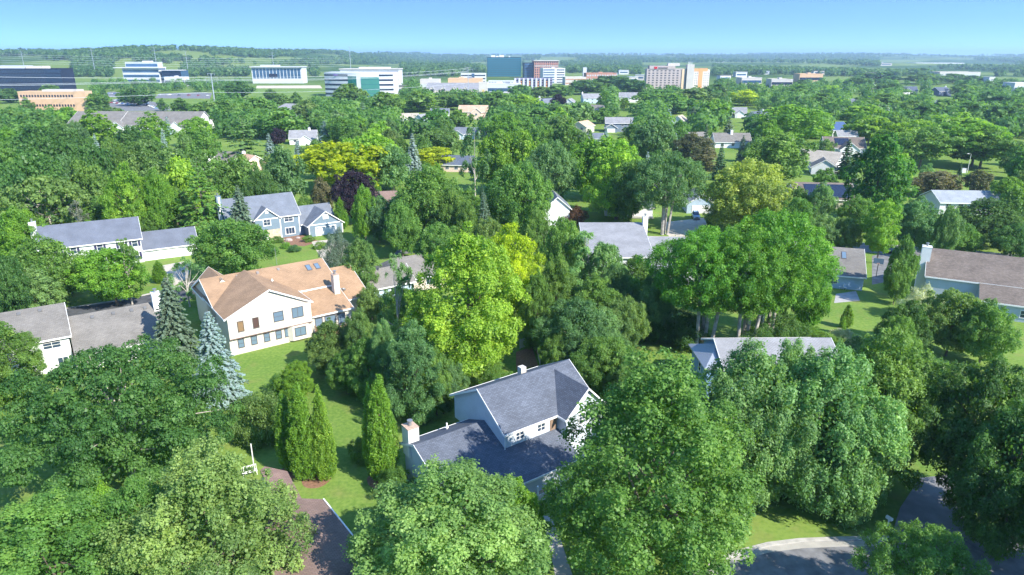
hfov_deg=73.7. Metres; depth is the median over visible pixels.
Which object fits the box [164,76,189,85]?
white pavilion
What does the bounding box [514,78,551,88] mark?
striped apartments
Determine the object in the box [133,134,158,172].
broadleaf tree
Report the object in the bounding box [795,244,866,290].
grey house
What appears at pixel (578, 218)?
shrub
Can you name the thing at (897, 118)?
broadleaf tree
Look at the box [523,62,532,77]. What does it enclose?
dark glass wing
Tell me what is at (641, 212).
garage door
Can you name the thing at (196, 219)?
pine tree
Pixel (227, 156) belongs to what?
suburban house
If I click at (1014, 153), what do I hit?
broadleaf tree
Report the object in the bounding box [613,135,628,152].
broadleaf tree
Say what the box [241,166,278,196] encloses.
broadleaf tree
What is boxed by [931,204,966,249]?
broadleaf tree
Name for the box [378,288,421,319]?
broadleaf tree
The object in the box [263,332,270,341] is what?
window
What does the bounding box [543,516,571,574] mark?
footpath
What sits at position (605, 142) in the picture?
broadleaf tree
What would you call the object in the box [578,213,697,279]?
pale grey roofed house
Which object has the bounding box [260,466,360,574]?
driveway
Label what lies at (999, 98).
broadleaf tree
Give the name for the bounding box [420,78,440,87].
pale store
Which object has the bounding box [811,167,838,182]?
broadleaf tree
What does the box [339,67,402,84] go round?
white office rear wing
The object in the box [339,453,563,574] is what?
linden tree
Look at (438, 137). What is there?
willow tree
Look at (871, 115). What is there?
broadleaf tree
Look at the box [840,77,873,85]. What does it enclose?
broadleaf tree
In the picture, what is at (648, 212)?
suburban house
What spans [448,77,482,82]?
tan store
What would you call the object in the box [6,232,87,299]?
broadleaf tree
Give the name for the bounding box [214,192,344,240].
slate blue house
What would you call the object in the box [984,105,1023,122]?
broadleaf tree
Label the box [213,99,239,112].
broadleaf tree
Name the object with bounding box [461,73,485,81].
white banded office
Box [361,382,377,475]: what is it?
arborvitae
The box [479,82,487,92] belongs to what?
cream block tower
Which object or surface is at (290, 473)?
mulch bed
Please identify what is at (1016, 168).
broadleaf tree
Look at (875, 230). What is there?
locust tree
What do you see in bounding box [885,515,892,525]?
mailbox
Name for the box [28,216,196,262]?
white colonial house
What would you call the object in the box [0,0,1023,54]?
sky
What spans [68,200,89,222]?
thin tree
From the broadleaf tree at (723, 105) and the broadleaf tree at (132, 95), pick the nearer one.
the broadleaf tree at (723, 105)
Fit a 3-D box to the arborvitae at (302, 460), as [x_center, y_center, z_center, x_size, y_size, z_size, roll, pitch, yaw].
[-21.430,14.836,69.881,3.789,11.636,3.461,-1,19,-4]
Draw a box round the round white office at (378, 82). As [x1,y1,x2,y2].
[324,72,398,96]
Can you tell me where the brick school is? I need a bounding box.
[584,72,616,79]
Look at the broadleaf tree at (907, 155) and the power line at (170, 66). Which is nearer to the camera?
the broadleaf tree at (907, 155)
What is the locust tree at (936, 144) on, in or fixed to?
on the ground
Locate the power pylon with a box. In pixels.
[206,73,217,101]
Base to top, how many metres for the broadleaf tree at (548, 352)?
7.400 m
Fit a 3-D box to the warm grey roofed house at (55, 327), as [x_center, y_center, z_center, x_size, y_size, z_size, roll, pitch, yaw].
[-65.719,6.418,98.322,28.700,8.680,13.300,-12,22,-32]
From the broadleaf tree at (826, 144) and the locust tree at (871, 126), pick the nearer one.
the broadleaf tree at (826, 144)
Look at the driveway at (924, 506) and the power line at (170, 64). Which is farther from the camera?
the power line at (170, 64)
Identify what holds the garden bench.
on the ground
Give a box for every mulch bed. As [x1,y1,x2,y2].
[281,468,299,478]
[283,235,317,245]
[302,474,330,487]
[367,476,377,487]
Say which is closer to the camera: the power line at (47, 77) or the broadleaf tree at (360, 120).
the broadleaf tree at (360, 120)
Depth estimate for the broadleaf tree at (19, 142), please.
250.46 m
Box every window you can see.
[42,339,61,350]
[57,356,68,364]
[96,244,102,250]
[131,240,137,246]
[237,320,244,332]
[237,338,244,347]
[251,335,257,344]
[252,317,259,328]
[263,218,270,226]
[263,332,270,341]
[273,310,283,321]
[275,330,281,339]
[284,216,293,221]
[284,328,288,336]
[285,226,295,234]
[291,306,303,318]
[294,325,306,336]
[315,317,322,326]
[324,314,335,323]
[337,312,345,323]
[515,430,524,440]
[537,422,545,432]
[578,411,588,424]
[1019,310,1023,318]
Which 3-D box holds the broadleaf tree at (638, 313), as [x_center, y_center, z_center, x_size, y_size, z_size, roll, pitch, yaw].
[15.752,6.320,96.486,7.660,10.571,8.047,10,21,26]
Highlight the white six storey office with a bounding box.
[540,67,564,82]
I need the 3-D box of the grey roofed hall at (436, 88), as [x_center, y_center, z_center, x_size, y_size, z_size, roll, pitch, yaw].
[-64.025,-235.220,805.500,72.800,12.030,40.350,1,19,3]
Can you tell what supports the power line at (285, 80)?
attached to the power pylon
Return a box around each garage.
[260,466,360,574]
[587,133,603,141]
[681,188,713,213]
[809,157,836,173]
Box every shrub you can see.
[66,473,111,511]
[225,389,296,451]
[264,372,283,397]
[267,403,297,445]
[272,236,283,242]
[281,241,289,248]
[287,244,301,251]
[297,194,313,205]
[302,235,315,242]
[311,241,325,249]
[347,435,366,465]
[377,465,416,501]
[411,400,436,425]
[476,360,512,384]
[519,303,553,348]
[564,204,588,224]
[624,310,661,343]
[640,304,684,340]
[658,308,711,352]
[702,204,719,224]
[735,316,776,337]
[754,311,812,336]
[798,326,826,336]
[814,331,845,347]
[828,327,855,346]
[836,334,874,373]
[894,282,944,310]
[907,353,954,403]
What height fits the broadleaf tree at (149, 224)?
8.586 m
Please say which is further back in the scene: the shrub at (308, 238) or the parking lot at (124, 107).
the parking lot at (124, 107)
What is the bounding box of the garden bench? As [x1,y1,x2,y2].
[241,464,257,475]
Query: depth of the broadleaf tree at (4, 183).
160.05 m
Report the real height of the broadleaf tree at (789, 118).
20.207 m
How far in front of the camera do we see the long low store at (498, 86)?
768.36 m
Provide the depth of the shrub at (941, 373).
81.86 m
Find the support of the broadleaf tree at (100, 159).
on the ground
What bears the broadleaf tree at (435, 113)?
on the ground
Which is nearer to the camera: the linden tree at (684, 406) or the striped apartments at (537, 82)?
the linden tree at (684, 406)
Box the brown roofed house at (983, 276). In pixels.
[913,243,1023,322]
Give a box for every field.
[152,100,201,110]
[205,89,324,103]
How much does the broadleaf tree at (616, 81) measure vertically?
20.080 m
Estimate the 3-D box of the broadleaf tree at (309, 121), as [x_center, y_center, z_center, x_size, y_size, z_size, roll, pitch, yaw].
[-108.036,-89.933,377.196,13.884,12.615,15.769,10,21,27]
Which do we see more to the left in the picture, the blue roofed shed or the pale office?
the pale office
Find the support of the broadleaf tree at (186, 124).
on the ground
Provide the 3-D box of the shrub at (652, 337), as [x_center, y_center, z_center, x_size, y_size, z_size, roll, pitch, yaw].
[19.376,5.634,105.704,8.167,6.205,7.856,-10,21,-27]
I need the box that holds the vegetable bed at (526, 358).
[516,348,537,369]
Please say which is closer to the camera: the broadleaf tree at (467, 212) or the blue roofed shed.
the broadleaf tree at (467, 212)
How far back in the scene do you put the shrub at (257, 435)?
77.52 m
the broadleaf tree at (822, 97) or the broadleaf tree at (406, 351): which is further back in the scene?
the broadleaf tree at (822, 97)
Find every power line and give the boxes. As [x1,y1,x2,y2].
[0,80,207,85]
[3,92,208,99]
[6,60,332,64]
[6,62,332,66]
[17,54,295,58]
[18,56,295,60]
[18,58,295,62]
[26,77,192,77]
[53,79,203,83]
[221,72,461,80]
[226,83,463,92]
[242,71,463,79]
[314,68,466,76]
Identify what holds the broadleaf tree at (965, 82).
on the ground
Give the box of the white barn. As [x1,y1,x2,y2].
[582,67,586,75]
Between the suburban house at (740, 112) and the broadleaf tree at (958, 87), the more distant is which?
the broadleaf tree at (958, 87)
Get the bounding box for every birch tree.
[679,335,820,511]
[735,336,841,450]
[747,340,915,530]
[813,404,899,529]
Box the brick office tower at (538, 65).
[531,60,558,77]
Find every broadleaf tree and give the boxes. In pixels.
[0,88,18,102]
[0,109,29,118]
[0,126,25,149]
[0,140,20,181]
[0,146,70,223]
[0,163,39,233]
[0,205,47,257]
[0,254,38,311]
[0,321,48,407]
[0,484,151,574]
[4,123,53,155]
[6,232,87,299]
[11,264,67,309]
[18,96,36,110]
[18,137,77,172]
[20,111,59,124]
[38,84,59,90]
[43,125,95,155]
[46,107,76,122]
[56,152,87,218]
[62,120,89,139]
[63,247,151,305]
[65,159,110,216]
[70,141,121,199]
[82,195,124,221]
[84,93,113,108]
[85,105,123,110]
[88,473,197,574]
[99,89,107,97]
[100,134,124,171]
[111,124,152,167]
[115,88,127,102]
[117,139,170,190]
[118,88,156,104]
[132,80,139,87]
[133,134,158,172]
[138,148,208,202]
[138,212,160,231]
[140,167,180,229]
[142,130,162,143]
[156,98,168,110]
[163,153,210,220]
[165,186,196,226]
[169,97,190,110]
[174,131,202,154]
[176,116,217,142]
[185,101,210,116]
[185,217,279,274]
[204,100,222,112]
[208,151,261,198]
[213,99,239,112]
[220,81,255,97]
[231,97,277,111]
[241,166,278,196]
[256,107,308,137]
[259,154,274,177]
[262,88,277,99]
[262,146,308,196]
[269,127,286,145]
[271,93,292,106]
[272,370,315,399]
[280,359,312,385]
[290,92,302,103]
[291,99,318,119]
[293,140,396,187]
[299,138,328,174]
[303,317,351,374]
[305,113,324,133]
[310,176,334,208]
[322,116,358,141]
[325,349,364,393]
[328,169,379,217]
[330,83,369,100]
[330,110,347,117]
[336,129,398,178]
[336,306,387,363]
[338,333,388,402]
[339,234,381,287]
[350,127,370,141]
[350,183,376,242]
[354,116,367,130]
[356,285,381,319]
[358,172,382,192]
[361,194,391,242]
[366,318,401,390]
[368,120,389,133]
[369,91,406,109]
[376,143,411,190]
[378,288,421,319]
[379,128,401,146]
[379,319,446,424]
[382,197,421,256]
[391,161,462,242]
[396,137,409,164]
[399,90,437,111]
[400,220,531,378]
[411,135,432,164]
[414,221,457,266]
[415,346,456,415]
[420,109,447,125]
[426,359,469,413]
[432,117,455,131]
[433,185,476,234]
[435,91,458,107]
[449,92,479,105]
[449,109,475,126]
[453,196,477,236]
[462,188,480,225]
[472,217,506,263]
[475,92,510,107]
[475,129,518,186]
[476,208,501,226]
[480,160,553,235]
[482,112,522,136]
[494,129,547,187]
[507,84,531,93]
[507,94,543,106]
[507,115,535,135]
[511,127,522,138]
[517,206,552,257]
[517,267,555,353]
[520,107,564,121]
[521,139,578,197]
[522,105,533,114]
[528,123,559,144]
[529,296,614,359]
[530,86,550,97]
[531,255,579,334]
[536,114,575,137]
[536,215,585,292]
[537,331,573,363]
[544,85,574,96]
[547,104,582,121]
[550,94,566,104]
[554,107,568,116]
[566,138,602,193]
[568,79,603,93]
[569,335,642,395]
[570,135,639,195]
[570,272,622,316]
[570,305,635,356]
[570,351,605,391]
[575,102,594,121]
[581,242,628,288]
[590,108,614,123]
[592,75,629,89]
[596,90,609,104]
[602,263,633,311]
[606,158,650,221]
[606,295,651,351]
[606,359,648,404]
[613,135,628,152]
[614,275,644,302]
[617,80,652,91]
[620,98,629,107]
[622,120,641,147]
[623,254,652,290]
[628,118,677,159]
[629,90,672,104]
[633,284,676,338]
[642,265,664,290]
[644,150,660,172]
[662,93,696,113]
[671,132,716,164]
[672,119,690,140]
[674,88,727,105]
[696,157,797,226]
[699,99,734,119]
[703,83,733,97]
[729,89,758,105]
[739,131,819,179]
[745,137,777,163]
[749,104,834,140]
[753,119,783,137]
[778,85,818,93]
[778,196,817,247]
[782,186,812,210]
[788,265,832,330]
[794,80,809,84]
[802,93,841,103]
[809,180,838,217]
[809,213,846,245]
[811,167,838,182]
[813,138,837,151]
[828,216,863,247]
[836,193,873,224]
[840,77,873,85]
[851,93,905,104]
[853,72,902,82]
[854,112,879,122]
[865,83,911,92]
[873,314,922,363]
[880,113,910,133]
[880,298,937,353]
[882,254,913,304]
[886,234,920,298]
[889,100,921,111]
[890,195,944,252]
[891,153,912,186]
[904,68,931,74]
[906,354,1023,513]
[908,104,950,118]
[911,170,967,192]
[916,287,989,355]
[918,163,934,178]
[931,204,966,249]
[932,99,963,107]
[939,73,975,82]
[944,397,1023,564]
[945,223,986,251]
[947,196,1023,243]
[948,84,981,94]
[952,95,975,101]
[954,297,1023,362]
[956,102,1005,118]
[958,80,970,85]
[959,88,973,93]
[960,75,983,81]
[963,169,994,190]
[973,81,1001,87]
[973,95,1020,103]
[978,91,994,98]
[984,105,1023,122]
[987,222,1023,256]
[990,176,1023,200]
[995,186,1023,234]
[998,146,1023,174]
[1003,155,1023,177]
[1013,103,1023,108]
[1015,170,1023,185]
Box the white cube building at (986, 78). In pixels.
[983,77,994,82]
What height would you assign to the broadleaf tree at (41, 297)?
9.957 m
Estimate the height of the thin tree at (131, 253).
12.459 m
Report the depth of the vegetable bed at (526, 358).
100.05 m
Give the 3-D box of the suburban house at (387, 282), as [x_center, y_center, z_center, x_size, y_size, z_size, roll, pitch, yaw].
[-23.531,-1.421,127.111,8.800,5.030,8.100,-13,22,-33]
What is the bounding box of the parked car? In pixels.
[691,210,699,219]
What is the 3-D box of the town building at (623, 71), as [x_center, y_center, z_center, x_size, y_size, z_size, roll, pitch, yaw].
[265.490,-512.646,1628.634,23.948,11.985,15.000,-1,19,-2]
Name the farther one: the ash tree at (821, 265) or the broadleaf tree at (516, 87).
the broadleaf tree at (516, 87)
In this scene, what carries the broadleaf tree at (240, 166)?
on the ground
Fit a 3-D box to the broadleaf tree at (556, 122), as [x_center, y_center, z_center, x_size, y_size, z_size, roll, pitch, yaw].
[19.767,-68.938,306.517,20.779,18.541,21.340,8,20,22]
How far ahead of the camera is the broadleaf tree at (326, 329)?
92.77 m
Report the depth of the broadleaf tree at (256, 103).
426.30 m
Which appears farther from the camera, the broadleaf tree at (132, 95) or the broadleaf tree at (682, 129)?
the broadleaf tree at (132, 95)
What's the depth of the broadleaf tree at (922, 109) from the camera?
411.69 m
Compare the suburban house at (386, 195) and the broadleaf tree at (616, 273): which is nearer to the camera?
the broadleaf tree at (616, 273)
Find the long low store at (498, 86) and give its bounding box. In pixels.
[488,82,520,92]
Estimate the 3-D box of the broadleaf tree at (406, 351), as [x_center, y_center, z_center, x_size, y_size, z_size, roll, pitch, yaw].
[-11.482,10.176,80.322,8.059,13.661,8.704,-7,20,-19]
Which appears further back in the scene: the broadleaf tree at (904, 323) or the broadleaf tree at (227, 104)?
the broadleaf tree at (227, 104)
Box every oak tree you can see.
[0,175,102,228]
[0,332,245,500]
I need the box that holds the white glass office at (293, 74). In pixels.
[251,65,307,82]
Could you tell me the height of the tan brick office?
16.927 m
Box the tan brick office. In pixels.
[17,89,91,110]
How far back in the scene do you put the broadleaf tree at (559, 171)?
184.47 m
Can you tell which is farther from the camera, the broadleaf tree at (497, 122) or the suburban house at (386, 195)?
the broadleaf tree at (497, 122)
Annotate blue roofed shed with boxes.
[1002,82,1023,92]
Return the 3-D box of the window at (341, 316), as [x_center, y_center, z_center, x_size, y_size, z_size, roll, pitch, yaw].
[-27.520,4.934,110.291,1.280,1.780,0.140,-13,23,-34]
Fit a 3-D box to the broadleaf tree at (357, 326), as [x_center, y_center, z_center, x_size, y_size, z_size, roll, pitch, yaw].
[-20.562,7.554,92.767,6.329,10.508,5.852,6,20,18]
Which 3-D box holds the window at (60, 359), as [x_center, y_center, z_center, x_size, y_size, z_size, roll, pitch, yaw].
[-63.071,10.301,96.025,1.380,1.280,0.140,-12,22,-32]
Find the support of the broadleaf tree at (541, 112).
on the ground
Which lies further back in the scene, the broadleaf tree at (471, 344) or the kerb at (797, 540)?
the broadleaf tree at (471, 344)
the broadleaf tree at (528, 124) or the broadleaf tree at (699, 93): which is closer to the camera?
the broadleaf tree at (528, 124)
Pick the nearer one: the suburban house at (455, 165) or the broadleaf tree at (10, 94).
the suburban house at (455, 165)
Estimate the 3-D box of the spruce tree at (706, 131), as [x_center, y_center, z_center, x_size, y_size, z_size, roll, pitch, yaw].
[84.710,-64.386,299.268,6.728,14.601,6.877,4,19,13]
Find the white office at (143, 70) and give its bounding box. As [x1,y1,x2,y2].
[113,61,165,82]
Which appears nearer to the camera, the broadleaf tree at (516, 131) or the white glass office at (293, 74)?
the broadleaf tree at (516, 131)
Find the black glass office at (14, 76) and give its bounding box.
[0,65,76,90]
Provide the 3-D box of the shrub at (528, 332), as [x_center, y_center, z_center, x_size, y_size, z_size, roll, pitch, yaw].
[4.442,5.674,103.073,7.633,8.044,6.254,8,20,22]
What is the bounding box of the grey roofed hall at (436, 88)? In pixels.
[426,83,478,93]
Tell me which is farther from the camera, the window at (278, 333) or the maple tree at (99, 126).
the maple tree at (99, 126)
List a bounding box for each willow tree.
[408,127,463,160]
[553,117,592,151]
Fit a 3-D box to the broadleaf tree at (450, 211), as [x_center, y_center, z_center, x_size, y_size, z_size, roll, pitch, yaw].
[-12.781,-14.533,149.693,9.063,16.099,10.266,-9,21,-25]
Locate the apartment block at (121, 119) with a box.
[68,111,214,132]
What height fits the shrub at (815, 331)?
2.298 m
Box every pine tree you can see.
[161,209,190,228]
[168,163,229,232]
[224,115,268,156]
[626,101,645,119]
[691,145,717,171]
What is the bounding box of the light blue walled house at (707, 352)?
[688,337,837,400]
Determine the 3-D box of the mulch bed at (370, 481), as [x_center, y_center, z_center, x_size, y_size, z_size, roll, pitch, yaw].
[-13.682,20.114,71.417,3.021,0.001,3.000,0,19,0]
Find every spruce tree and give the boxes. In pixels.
[149,276,200,375]
[161,129,167,148]
[165,117,173,134]
[192,311,252,409]
[228,185,262,251]
[264,133,274,155]
[292,142,300,159]
[316,121,335,143]
[317,226,351,267]
[405,133,421,173]
[477,184,483,214]
[478,189,487,223]
[478,195,490,221]
[686,108,695,123]
[704,124,708,137]
[709,143,725,180]
[723,116,734,132]
[735,135,745,161]
[833,139,854,178]
[843,161,858,187]
[957,163,962,174]
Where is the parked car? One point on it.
(695, 214)
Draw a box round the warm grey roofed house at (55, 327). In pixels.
[0,288,161,375]
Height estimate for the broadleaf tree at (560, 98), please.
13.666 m
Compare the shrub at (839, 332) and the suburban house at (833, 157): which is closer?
the shrub at (839, 332)
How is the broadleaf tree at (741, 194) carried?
on the ground
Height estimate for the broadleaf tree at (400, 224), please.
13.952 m
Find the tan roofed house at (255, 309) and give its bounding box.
[191,247,367,354]
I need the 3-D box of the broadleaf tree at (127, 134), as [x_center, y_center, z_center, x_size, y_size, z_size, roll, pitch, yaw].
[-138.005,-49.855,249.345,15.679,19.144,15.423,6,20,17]
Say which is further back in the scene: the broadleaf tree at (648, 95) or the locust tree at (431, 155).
the broadleaf tree at (648, 95)
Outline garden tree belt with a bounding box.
[0,76,1023,138]
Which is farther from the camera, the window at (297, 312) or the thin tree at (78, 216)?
the thin tree at (78, 216)
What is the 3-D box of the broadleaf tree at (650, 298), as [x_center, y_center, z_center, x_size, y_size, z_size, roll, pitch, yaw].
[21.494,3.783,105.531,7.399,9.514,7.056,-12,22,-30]
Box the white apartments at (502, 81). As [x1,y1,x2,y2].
[488,80,514,82]
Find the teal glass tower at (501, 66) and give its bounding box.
[487,55,520,76]
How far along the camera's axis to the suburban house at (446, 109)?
489.14 m
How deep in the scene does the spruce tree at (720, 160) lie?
241.34 m
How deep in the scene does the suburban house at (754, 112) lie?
447.84 m
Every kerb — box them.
[66,273,222,308]
[405,236,999,253]
[698,535,891,571]
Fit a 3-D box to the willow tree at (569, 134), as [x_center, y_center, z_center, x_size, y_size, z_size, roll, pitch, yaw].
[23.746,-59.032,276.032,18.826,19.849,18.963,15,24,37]
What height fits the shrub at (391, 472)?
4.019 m
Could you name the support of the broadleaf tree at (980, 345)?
on the ground
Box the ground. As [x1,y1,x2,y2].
[0,50,1023,574]
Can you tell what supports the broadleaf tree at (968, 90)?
on the ground
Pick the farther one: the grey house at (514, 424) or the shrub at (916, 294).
the shrub at (916, 294)
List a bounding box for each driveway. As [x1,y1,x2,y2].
[162,261,189,285]
[312,239,344,262]
[666,218,706,236]
[872,253,891,284]
[894,475,964,539]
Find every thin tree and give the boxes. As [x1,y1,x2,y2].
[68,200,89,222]
[110,238,142,304]
[166,256,204,306]
[377,252,414,340]
[458,122,491,195]
[568,230,604,291]
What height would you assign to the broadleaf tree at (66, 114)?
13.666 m
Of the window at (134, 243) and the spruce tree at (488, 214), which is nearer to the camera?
the window at (134, 243)
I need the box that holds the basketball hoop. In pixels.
[873,258,883,275]
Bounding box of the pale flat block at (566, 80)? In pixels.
[562,76,585,84]
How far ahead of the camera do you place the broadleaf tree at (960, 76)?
1099.00 m
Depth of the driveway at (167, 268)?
139.77 m
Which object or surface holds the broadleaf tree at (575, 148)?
on the ground
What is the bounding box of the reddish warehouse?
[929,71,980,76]
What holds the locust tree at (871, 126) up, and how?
on the ground
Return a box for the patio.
[834,291,859,302]
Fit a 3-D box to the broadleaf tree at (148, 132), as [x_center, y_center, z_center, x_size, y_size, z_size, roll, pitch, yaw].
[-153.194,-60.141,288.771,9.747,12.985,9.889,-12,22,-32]
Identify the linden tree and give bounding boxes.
[94,434,319,574]
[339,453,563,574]
[539,344,766,574]
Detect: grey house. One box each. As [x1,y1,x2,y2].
[399,359,604,525]
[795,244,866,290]
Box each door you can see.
[157,247,183,258]
[315,224,335,235]
[550,418,556,430]
[635,210,645,215]
[691,205,708,213]
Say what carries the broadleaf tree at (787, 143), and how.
on the ground
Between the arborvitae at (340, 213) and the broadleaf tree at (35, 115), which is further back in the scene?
the broadleaf tree at (35, 115)
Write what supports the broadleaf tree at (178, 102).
on the ground
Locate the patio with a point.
(847, 296)
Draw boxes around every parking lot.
[109,99,170,110]
[155,92,211,98]
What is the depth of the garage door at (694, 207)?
191.63 m
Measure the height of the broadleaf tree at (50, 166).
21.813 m
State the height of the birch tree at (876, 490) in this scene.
12.148 m
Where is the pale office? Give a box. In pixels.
[766,77,792,87]
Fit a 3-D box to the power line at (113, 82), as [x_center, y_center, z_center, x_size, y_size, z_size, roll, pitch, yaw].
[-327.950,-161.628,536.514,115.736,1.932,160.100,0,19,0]
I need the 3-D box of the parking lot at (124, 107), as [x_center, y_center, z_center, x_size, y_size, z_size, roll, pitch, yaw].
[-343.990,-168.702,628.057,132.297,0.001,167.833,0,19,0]
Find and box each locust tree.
[416,146,454,166]
[818,85,842,93]
[837,104,898,124]
[840,115,890,144]
[859,198,903,257]
[876,119,940,154]
[894,126,967,168]
[899,73,953,81]
[929,112,1004,133]
[937,122,1021,166]
[947,129,1023,168]
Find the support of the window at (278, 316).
in the tan roofed house at (255, 309)
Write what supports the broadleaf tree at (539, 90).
on the ground
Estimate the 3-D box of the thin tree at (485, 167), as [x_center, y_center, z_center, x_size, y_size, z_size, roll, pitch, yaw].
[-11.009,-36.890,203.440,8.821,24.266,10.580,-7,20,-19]
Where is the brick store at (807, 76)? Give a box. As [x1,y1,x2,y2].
[793,72,822,82]
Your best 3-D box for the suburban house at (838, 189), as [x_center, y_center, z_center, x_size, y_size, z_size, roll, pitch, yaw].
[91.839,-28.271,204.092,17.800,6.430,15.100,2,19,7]
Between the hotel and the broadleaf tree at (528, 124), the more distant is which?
the hotel
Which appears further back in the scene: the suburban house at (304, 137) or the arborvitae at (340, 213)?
the suburban house at (304, 137)
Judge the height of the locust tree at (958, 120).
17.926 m
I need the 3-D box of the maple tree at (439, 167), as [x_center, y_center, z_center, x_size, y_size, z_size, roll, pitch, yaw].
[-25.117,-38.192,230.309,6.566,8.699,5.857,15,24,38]
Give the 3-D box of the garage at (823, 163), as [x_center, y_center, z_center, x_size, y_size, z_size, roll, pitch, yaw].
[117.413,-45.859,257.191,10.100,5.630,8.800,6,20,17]
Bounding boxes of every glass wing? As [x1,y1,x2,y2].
[159,70,188,82]
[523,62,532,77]
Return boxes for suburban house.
[215,151,240,167]
[234,149,261,169]
[278,103,296,117]
[288,126,318,144]
[366,263,416,296]
[375,191,396,207]
[375,254,445,289]
[399,113,418,120]
[414,114,427,120]
[430,108,449,115]
[440,155,475,171]
[454,127,479,139]
[458,105,488,118]
[540,98,551,104]
[542,190,571,225]
[567,98,575,104]
[574,120,594,132]
[580,91,601,102]
[591,105,603,111]
[604,117,633,132]
[604,192,652,218]
[619,92,637,101]
[675,114,687,123]
[688,132,708,139]
[710,130,751,147]
[731,107,746,117]
[744,109,768,121]
[785,182,854,207]
[800,149,842,167]
[819,136,866,156]
[831,122,850,136]
[833,130,858,136]
[903,86,917,93]
[920,190,1001,214]
[931,86,950,95]
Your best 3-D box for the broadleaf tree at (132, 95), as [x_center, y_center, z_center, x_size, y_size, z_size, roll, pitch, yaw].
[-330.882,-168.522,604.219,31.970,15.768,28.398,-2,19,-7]
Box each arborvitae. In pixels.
[151,260,167,282]
[274,392,297,471]
[285,381,320,480]
[309,384,338,481]
[333,198,348,228]
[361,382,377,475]
[366,373,400,482]
[838,316,846,332]
[840,304,853,327]
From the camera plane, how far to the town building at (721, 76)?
1195.15 m
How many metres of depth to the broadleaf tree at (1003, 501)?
56.97 m
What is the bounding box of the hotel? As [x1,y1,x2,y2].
[644,62,709,88]
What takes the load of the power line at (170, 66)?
attached to the power pylon
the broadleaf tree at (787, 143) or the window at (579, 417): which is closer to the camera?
the window at (579, 417)
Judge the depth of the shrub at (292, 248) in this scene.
154.07 m
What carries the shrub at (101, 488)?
on the ground
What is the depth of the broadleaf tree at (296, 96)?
614.65 m
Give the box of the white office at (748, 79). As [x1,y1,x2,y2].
[736,76,761,90]
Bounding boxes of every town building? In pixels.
[618,70,628,73]
[635,75,643,79]
[717,75,730,78]
[733,72,746,76]
[811,70,824,73]
[879,63,891,65]
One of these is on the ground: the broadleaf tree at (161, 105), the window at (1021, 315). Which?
the broadleaf tree at (161, 105)
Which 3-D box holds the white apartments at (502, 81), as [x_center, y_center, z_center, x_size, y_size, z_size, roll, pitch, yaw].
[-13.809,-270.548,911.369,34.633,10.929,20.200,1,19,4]
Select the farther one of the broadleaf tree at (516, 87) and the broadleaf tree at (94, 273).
the broadleaf tree at (516, 87)
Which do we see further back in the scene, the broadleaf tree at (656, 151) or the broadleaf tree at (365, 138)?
the broadleaf tree at (656, 151)
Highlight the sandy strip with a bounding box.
[256,85,321,87]
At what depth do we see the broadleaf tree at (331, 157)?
214.56 m
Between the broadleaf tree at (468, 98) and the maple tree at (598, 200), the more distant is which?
the broadleaf tree at (468, 98)
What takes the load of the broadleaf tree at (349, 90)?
on the ground
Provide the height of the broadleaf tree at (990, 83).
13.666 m
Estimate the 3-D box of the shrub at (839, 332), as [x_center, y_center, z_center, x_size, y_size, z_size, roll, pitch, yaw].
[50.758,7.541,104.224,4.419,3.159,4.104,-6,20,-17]
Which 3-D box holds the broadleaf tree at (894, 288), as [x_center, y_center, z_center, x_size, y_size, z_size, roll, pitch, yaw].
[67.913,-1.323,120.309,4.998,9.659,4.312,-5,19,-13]
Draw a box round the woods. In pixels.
[0,44,1023,76]
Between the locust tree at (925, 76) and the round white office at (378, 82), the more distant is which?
the locust tree at (925, 76)
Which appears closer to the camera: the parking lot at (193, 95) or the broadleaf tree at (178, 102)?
the broadleaf tree at (178, 102)
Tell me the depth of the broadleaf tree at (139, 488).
50.54 m
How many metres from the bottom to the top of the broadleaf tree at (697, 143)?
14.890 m
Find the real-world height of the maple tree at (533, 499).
9.449 m
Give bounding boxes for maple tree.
[50,117,65,130]
[76,109,120,147]
[97,160,155,229]
[132,111,177,145]
[184,127,226,177]
[382,117,399,131]
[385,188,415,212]
[433,162,445,181]
[469,221,546,325]
[489,473,551,570]
[579,137,655,219]
[744,133,761,157]
[818,326,960,492]
[839,131,918,217]
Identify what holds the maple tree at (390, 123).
on the ground
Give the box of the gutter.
[709,540,885,574]
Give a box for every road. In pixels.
[67,274,222,315]
[395,236,1023,257]
[717,535,1023,574]
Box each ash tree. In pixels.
[627,150,711,234]
[635,224,778,343]
[679,223,821,337]
[713,207,845,331]
[848,517,993,574]
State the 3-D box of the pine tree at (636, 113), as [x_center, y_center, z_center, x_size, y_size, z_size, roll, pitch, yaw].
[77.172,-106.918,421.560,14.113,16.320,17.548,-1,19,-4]
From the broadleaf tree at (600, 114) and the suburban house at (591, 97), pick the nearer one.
the broadleaf tree at (600, 114)
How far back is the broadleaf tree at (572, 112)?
418.30 m
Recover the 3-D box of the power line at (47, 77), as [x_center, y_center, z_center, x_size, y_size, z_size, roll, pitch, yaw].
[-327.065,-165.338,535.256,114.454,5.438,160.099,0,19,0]

